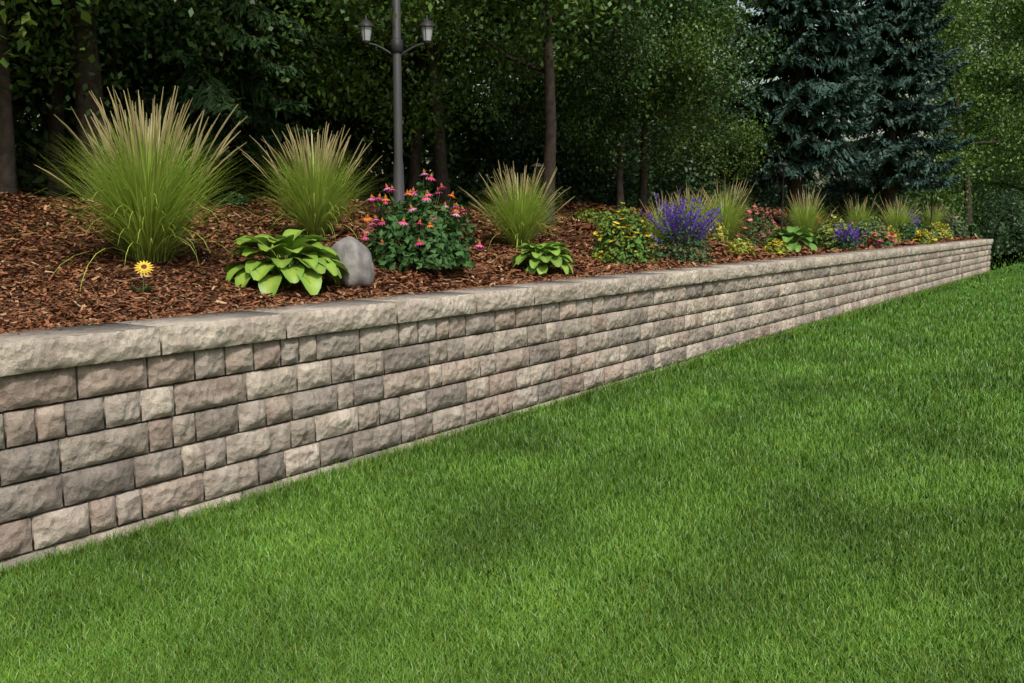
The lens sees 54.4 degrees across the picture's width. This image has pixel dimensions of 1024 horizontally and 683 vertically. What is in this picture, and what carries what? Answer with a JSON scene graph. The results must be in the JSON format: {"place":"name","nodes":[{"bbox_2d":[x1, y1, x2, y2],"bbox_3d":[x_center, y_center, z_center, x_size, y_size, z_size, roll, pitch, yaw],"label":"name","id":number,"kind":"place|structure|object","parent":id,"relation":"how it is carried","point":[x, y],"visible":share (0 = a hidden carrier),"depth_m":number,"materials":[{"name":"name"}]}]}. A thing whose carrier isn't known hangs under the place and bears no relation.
{"place":"outdoors","nodes":[
{"label":"outdoors","id":0,"kind":"place"},
{"bbox_2d":[0,144,1023,333],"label":"mulch bed","id":1,"kind":"object","parent":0,"point":[44,264],"depth_m":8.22,"materials":[{"name":"wood"}]},
{"bbox_2d":[8,0,110,198],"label":"tree","id":2,"kind":"object","parent":1,"relation":"on","point":[56,125],"visible":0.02,"depth_m":13.74,"materials":[{"name":"brown plant"}]},
{"bbox_2d":[0,86,282,289],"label":"ornamental grass","id":3,"kind":"object","parent":1,"relation":"on","point":[146,205],"depth_m":7.64,"materials":[{"name":"green plant"}]},
{"bbox_2d":[131,260,153,291],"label":"yellow daisy","id":4,"kind":"object","parent":1,"relation":"on","point":[144,267],"visible":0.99,"depth_m":6.88,"materials":[{"name":"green plant"}]},
{"bbox_2d":[26,0,285,162],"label":"tree","id":5,"kind":"object","parent":1,"relation":"on","point":[226,128],"visible":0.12,"depth_m":14.72,"materials":[{"name":"green plant"}]},
{"bbox_2d":[0,0,347,193],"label":"tree","id":6,"kind":"object","parent":1,"relation":"on","point":[124,10],"visible":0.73,"depth_m":11.97,"materials":[{"name":"green plant"}]},
{"bbox_2d":[13,0,348,199],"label":"hemlock tree","id":7,"kind":"object","parent":1,"relation":"on","point":[215,97],"visible":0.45,"depth_m":14.29,"materials":[{"name":"green plant"}]},
{"bbox_2d":[0,0,363,197],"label":"tree","id":8,"kind":"object","parent":1,"relation":"on","point":[81,77],"visible":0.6,"depth_m":12.09,"materials":[{"name":"brown plant"}]},
{"bbox_2d":[13,0,440,188],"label":"tree","id":9,"kind":"object","parent":1,"relation":"on","point":[308,19],"visible":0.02,"depth_m":18.30,"materials":[{"name":"green plant"}]},
{"bbox_2d":[213,192,252,205],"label":"shrub","id":10,"kind":"object","parent":1,"relation":"on","point":[244,199],"visible":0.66,"depth_m":14.23,"materials":[{"name":"green plant"}]},
{"bbox_2d":[223,229,349,295],"bbox_3d":[-1.813,-0.635,7.971,0.954,0.532,0.935,4,8,33],"label":"hosta","id":11,"kind":"object","parent":1,"relation":"on","point":[311,263],"visible":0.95,"depth_m":7.75,"materials":[{"name":"green plant"}]},
{"bbox_2d":[220,121,387,239],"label":"ornamental grass","id":12,"kind":"object","parent":1,"relation":"on","point":[315,196],"depth_m":10.41,"materials":[{"name":"green plant"}]},
{"bbox_2d":[331,236,374,286],"bbox_3d":[-1.352,-0.675,8.353,0.382,0.410,0.469,0,7,-1],"label":"boulder","id":13,"kind":"object","parent":1,"relation":"on","point":[354,255],"visible":0.79,"depth_m":8.22,"materials":[{"name":"grey stone"}]},
{"bbox_2d":[225,0,543,171],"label":"tree","id":14,"kind":"object","parent":1,"relation":"on","point":[310,90],"visible":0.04,"depth_m":17.77,"materials":[{"name":"green plant"}]},
{"bbox_2d":[358,0,435,215],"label":"lamp post","id":15,"kind":"object","parent":1,"relation":"on","point":[366,25],"visible":0.91,"depth_m":12.44,"materials":[{"name":"metal"}]},
{"bbox_2d":[313,27,499,189],"bbox_3d":[-2.749,-9.050,26.989,8.212,9.917,8.958,1,7,10],"label":"tree","id":16,"kind":"object","parent":1,"relation":"on","point":[450,94],"visible":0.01,"depth_m":26.23,"materials":[{"name":"green plant"}]},
{"bbox_2d":[169,0,655,202],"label":"tree","id":17,"kind":"object","parent":1,"relation":"on","point":[356,77],"visible":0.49,"depth_m":16.02,"materials":[{"name":"green plant"}]},
{"bbox_2d":[360,169,483,271],"bbox_3d":[-0.858,-1.135,9.336,1.114,0.952,1.217,-4,8,-28],"label":"coneflower bush","id":18,"kind":"object","parent":1,"relation":"on","point":[429,250],"visible":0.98,"depth_m":9.05,"materials":[{"name":"green plant"}]},
{"bbox_2d":[6,4,845,211],"bbox_3d":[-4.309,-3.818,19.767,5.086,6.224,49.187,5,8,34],"label":"understory shrubs","id":19,"kind":"object","parent":1,"relation":"on","point":[467,165],"visible":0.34,"depth_m":22.16,"materials":[{"name":"green plant"}]},
{"bbox_2d":[267,0,615,198],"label":"tree","id":20,"kind":"object","parent":1,"relation":"on","point":[414,173],"visible":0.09,"depth_m":19.45,"materials":[{"name":"green plant"}]},
{"bbox_2d":[255,0,759,225],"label":"tree","id":21,"kind":"object","parent":1,"relation":"on","point":[550,10],"visible":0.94,"depth_m":16.16,"materials":[{"name":"green plant"}]},
{"bbox_2d":[458,160,586,251],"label":"ornamental grass","id":22,"kind":"object","parent":1,"relation":"on","point":[519,221],"depth_m":12.40,"materials":[{"name":"green plant"}]},
{"bbox_2d":[530,163,543,239],"bbox_3d":[0.352,-1.932,13.868,0.190,1.096,0.200,4,8,33],"label":"path light","id":23,"kind":"object","parent":1,"relation":"on","point":[539,165],"visible":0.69,"depth_m":13.80,"materials":[{"name":"paint"}]},
{"bbox_2d":[510,242,574,274],"bbox_3d":[0.305,-0.871,10.494,0.677,0.371,0.708,4,8,33],"label":"hosta","id":24,"kind":"object","parent":1,"relation":"on","point":[540,263],"visible":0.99,"depth_m":10.36,"materials":[{"name":"green plant"}]},
{"bbox_2d":[571,206,611,223],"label":"yellow green perennial","id":25,"kind":"object","parent":1,"relation":"on","point":[590,213],"visible":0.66,"depth_m":18.52,"materials":[{"name":"green plant"}]},
{"bbox_2d":[590,248,611,263],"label":"plant","id":26,"kind":"object","parent":1,"relation":"on","point":[600,254],"visible":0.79,"depth_m":12.93,"materials":[{"name":"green plant"}]},
{"bbox_2d":[590,200,661,264],"bbox_3d":[1.472,-1.444,13.124,0.996,0.849,0.929,4,8,33],"label":"yellow shrub","id":27,"kind":"object","parent":1,"relation":"on","point":[634,245],"visible":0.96,"depth_m":12.94,"materials":[{"name":"green plant"}]},
{"bbox_2d":[528,2,743,196],"bbox_3d":[4.275,-12.866,35.257,11.806,15.784,14.441,-1,7,-7],"label":"tree","id":28,"kind":"object","parent":1,"relation":"on","point":[720,103],"visible":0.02,"depth_m":34.30,"materials":[{"name":"green plant"}]},
{"bbox_2d":[465,0,818,208],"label":"tree","id":29,"kind":"object","parent":1,"relation":"on","point":[624,52],"visible":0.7,"depth_m":20.32,"materials":[{"name":"green plant"}]},
{"bbox_2d":[525,1,778,203],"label":"tree","id":30,"kind":"object","parent":1,"relation":"on","point":[739,41],"visible":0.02,"depth_m":35.49,"materials":[{"name":"green plant"}]},
{"bbox_2d":[544,0,786,208],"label":"tree","id":31,"kind":"object","parent":1,"relation":"on","point":[676,57],"visible":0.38,"depth_m":22.67,"materials":[{"name":"green plant"}]},
{"bbox_2d":[632,192,699,245],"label":"ornamental grass","id":32,"kind":"object","parent":1,"relation":"on","point":[657,232],"depth_m":14.91,"materials":[{"name":"green plant"}]},
{"bbox_2d":[641,189,724,263],"bbox_3d":[2.291,-1.548,13.437,1.162,1.003,1.095,1,7,6],"label":"purple salvia","id":33,"kind":"object","parent":1,"relation":"on","point":[679,227],"visible":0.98,"depth_m":13.35,"materials":[{"name":"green plant"}]},
{"bbox_2d":[661,183,725,244],"bbox_3d":[2.811,-1.949,15.678,1.662,1.112,1.534,-3,7,-21],"label":"flowering plant","id":34,"kind":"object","parent":1,"relation":"on","point":[688,205],"depth_m":15.57,"materials":[{"name":"green plant"}]},
{"bbox_2d":[704,221,728,241],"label":"flowering plant","id":35,"kind":"object","parent":1,"relation":"on","point":[719,235],"visible":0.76,"depth_m":16.47,"materials":[{"name":"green plant"}]},
{"bbox_2d":[689,178,768,240],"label":"ornamental grass","id":36,"kind":"object","parent":1,"relation":"on","point":[730,218],"depth_m":18.19,"materials":[{"name":"green plant"}]},
{"bbox_2d":[723,238,755,254],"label":"flowering plant","id":37,"kind":"object","parent":1,"relation":"on","point":[741,243],"visible":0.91,"depth_m":15.34,"materials":[{"name":"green plant"}]},
{"bbox_2d":[735,203,782,244],"bbox_3d":[4.539,-2.137,18.311,0.900,0.817,0.855,0,7,-2],"label":"pink perennial","id":38,"kind":"object","parent":1,"relation":"on","point":[759,221],"visible":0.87,"depth_m":18.27,"materials":[{"name":"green plant"}]},
{"bbox_2d":[762,238,788,256],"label":"flowers","id":39,"kind":"object","parent":1,"relation":"on","point":[778,247],"visible":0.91,"depth_m":16.13,"materials":[{"name":"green plant"}]},
{"bbox_2d":[779,163,788,232],"bbox_3d":[5.788,-3.060,21.287,0.190,1.513,0.200,4,8,33],"label":"path light","id":40,"kind":"object","parent":1,"relation":"on","point":[783,166],"visible":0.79,"depth_m":21.25,"materials":[{"name":"paint"}]},
{"bbox_2d":[764,226,818,251],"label":"hosta","id":41,"kind":"object","parent":1,"relation":"on","point":[789,234],"visible":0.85,"depth_m":17.55,"materials":[{"name":"green plant"}]},
{"bbox_2d":[711,0,891,226],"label":"spruce","id":42,"kind":"object","parent":1,"relation":"on","point":[802,100],"visible":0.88,"depth_m":23.65,"materials":[{"name":"green plant"}]},
{"bbox_2d":[775,187,838,238],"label":"ornamental grass","id":43,"kind":"object","parent":1,"relation":"on","point":[809,220],"depth_m":20.27,"materials":[{"name":"green plant"}]},
{"bbox_2d":[813,214,852,249],"bbox_3d":[6.356,-2.134,19.587,0.827,0.749,0.866,-1,7,-5],"label":"shrub","id":44,"kind":"object","parent":1,"relation":"on","point":[823,233],"visible":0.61,"depth_m":19.46,"materials":[{"name":"green plant"}]},
{"bbox_2d":[831,218,869,249],"bbox_3d":[6.455,-2.036,19.210,0.750,0.674,0.688,-5,9,-38],"label":"salvia","id":45,"kind":"object","parent":1,"relation":"on","point":[848,237],"visible":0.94,"depth_m":19.15,"materials":[{"name":"purple plant"}]},
{"bbox_2d":[830,195,884,236],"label":"ornamental grass","id":46,"kind":"object","parent":1,"relation":"on","point":[861,214],"depth_m":24.90,"materials":[{"name":"green plant"}]},
{"bbox_2d":[847,216,895,245],"bbox_3d":[7.696,-2.360,21.539,1.101,0.696,1.101,4,8,33],"label":"shrub","id":47,"kind":"object","parent":1,"relation":"on","point":[879,228],"visible":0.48,"depth_m":21.37,"materials":[{"name":"green plant"}]},
{"bbox_2d":[867,230,898,246],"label":"flowers","id":48,"kind":"object","parent":1,"relation":"on","point":[887,240],"visible":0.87,"depth_m":20.98,"materials":[{"name":"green plant"}]},
{"bbox_2d":[748,177,1023,255],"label":"understory shrubs","id":49,"kind":"object","parent":1,"relation":"on","point":[998,231],"visible":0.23,"depth_m":47.49,"materials":[{"name":"green plant"}]},
{"bbox_2d":[884,225,901,242],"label":"flowers","id":50,"kind":"object","parent":1,"relation":"on","point":[893,230],"visible":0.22,"depth_m":24.25,"materials":[{"name":"yellow plant"}]},
{"bbox_2d":[824,0,976,227],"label":"spruce","id":51,"kind":"object","parent":1,"relation":"on","point":[893,118],"visible":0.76,"depth_m":29.08,"materials":[{"name":"green plant"}]},
{"bbox_2d":[875,195,931,232],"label":"ornamental grass","id":52,"kind":"object","parent":1,"relation":"on","point":[900,218],"depth_m":26.57,"materials":[{"name":"green plant"}]},
{"bbox_2d":[901,207,922,231],"bbox_3d":[10.735,-3.261,27.181,0.820,0.811,0.790,4,8,33],"label":"salvia","id":53,"kind":"object","parent":1,"relation":"on","point":[914,219],"visible":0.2,"depth_m":27.09,"materials":[{"name":"purple plant"}]},
{"bbox_2d":[892,220,941,240],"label":"shrub","id":54,"kind":"object","parent":1,"relation":"on","point":[906,232],"visible":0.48,"depth_m":25.72,"materials":[{"name":"green plant"}]},
{"bbox_2d":[913,229,937,243],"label":"flowers","id":55,"kind":"object","parent":1,"relation":"on","point":[925,238],"visible":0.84,"depth_m":23.57,"materials":[{"name":"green plant"}]},
{"bbox_2d":[930,189,932,225],"bbox_3d":[12.745,-4.043,30.233,0.190,1.842,0.200,4,8,33],"label":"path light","id":56,"kind":"object","parent":1,"relation":"on","point":[931,208],"visible":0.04,"depth_m":30.22,"materials":[{"name":"paint"}]},
{"bbox_2d":[917,200,951,227],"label":"ornamental grass","id":57,"kind":"object","parent":1,"relation":"on","point":[935,219],"depth_m":31.14,"materials":[{"name":"green plant"}]},
{"bbox_2d":[895,193,982,238],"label":"flowering plants","id":58,"kind":"object","parent":1,"relation":"on","point":[972,230],"visible":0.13,"depth_m":32.02,"materials":[{"name":"green plant"}]},
{"bbox_2d":[928,222,952,238],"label":"shrub","id":59,"kind":"object","parent":1,"relation":"on","point":[942,230],"visible":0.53,"depth_m":28.34,"materials":[{"name":"yellow plant"}]},
{"bbox_2d":[941,213,968,237],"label":"shrub","id":60,"kind":"object","parent":1,"relation":"on","point":[957,225],"visible":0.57,"depth_m":30.86,"materials":[{"name":"green plant"}]},
{"bbox_2d":[0,236,1023,682],"bbox_3d":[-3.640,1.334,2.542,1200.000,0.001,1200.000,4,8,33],"label":"lawn ground","id":61,"kind":"structure","parent":0,"point":[989,286],"depth_m":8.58,"materials":[{"name":"green plant"}]},
{"bbox_2d":[0,239,992,576],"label":"retaining wall","id":62,"kind":"structure","parent":61,"relation":"on","point":[108,429],"depth_m":6.25,"materials":[{"name":"grey stone"}]},
{"bbox_2d":[809,0,1023,229],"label":"tree","id":63,"kind":"object","parent":61,"relation":"on","point":[962,21],"visible":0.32,"depth_m":34.28,"materials":[{"name":"green plant"}]},
{"bbox_2d":[917,56,1023,207],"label":"tree","id":64,"kind":"object","parent":61,"relation":"on","point":[1001,116],"depth_m":102.86,"materials":[{"name":"green plant"}]},
{"bbox_2d":[918,0,1023,230],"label":"tree","id":65,"kind":"object","parent":61,"relation":"on","point":[986,181],"visible":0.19,"depth_m":39.65,"materials":[{"name":"green plant"}]},
{"bbox_2d":[940,90,1023,203],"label":"tree","id":66,"kind":"object","parent":61,"relation":"on","point":[1003,193],"visible":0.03,"depth_m":98.06,"materials":[{"name":"green plant"}]},
{"bbox_2d":[979,223,1021,245],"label":"hedge","id":67,"kind":"object","parent":61,"relation":"on","point":[1009,236],"visible":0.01,"depth_m":66.31,"materials":[{"name":"green plant"}]},
{"bbox_2d":[39,0,1023,205],"label":"sky","id":68,"kind":"structure","parent":0,"point":[751,9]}
]}

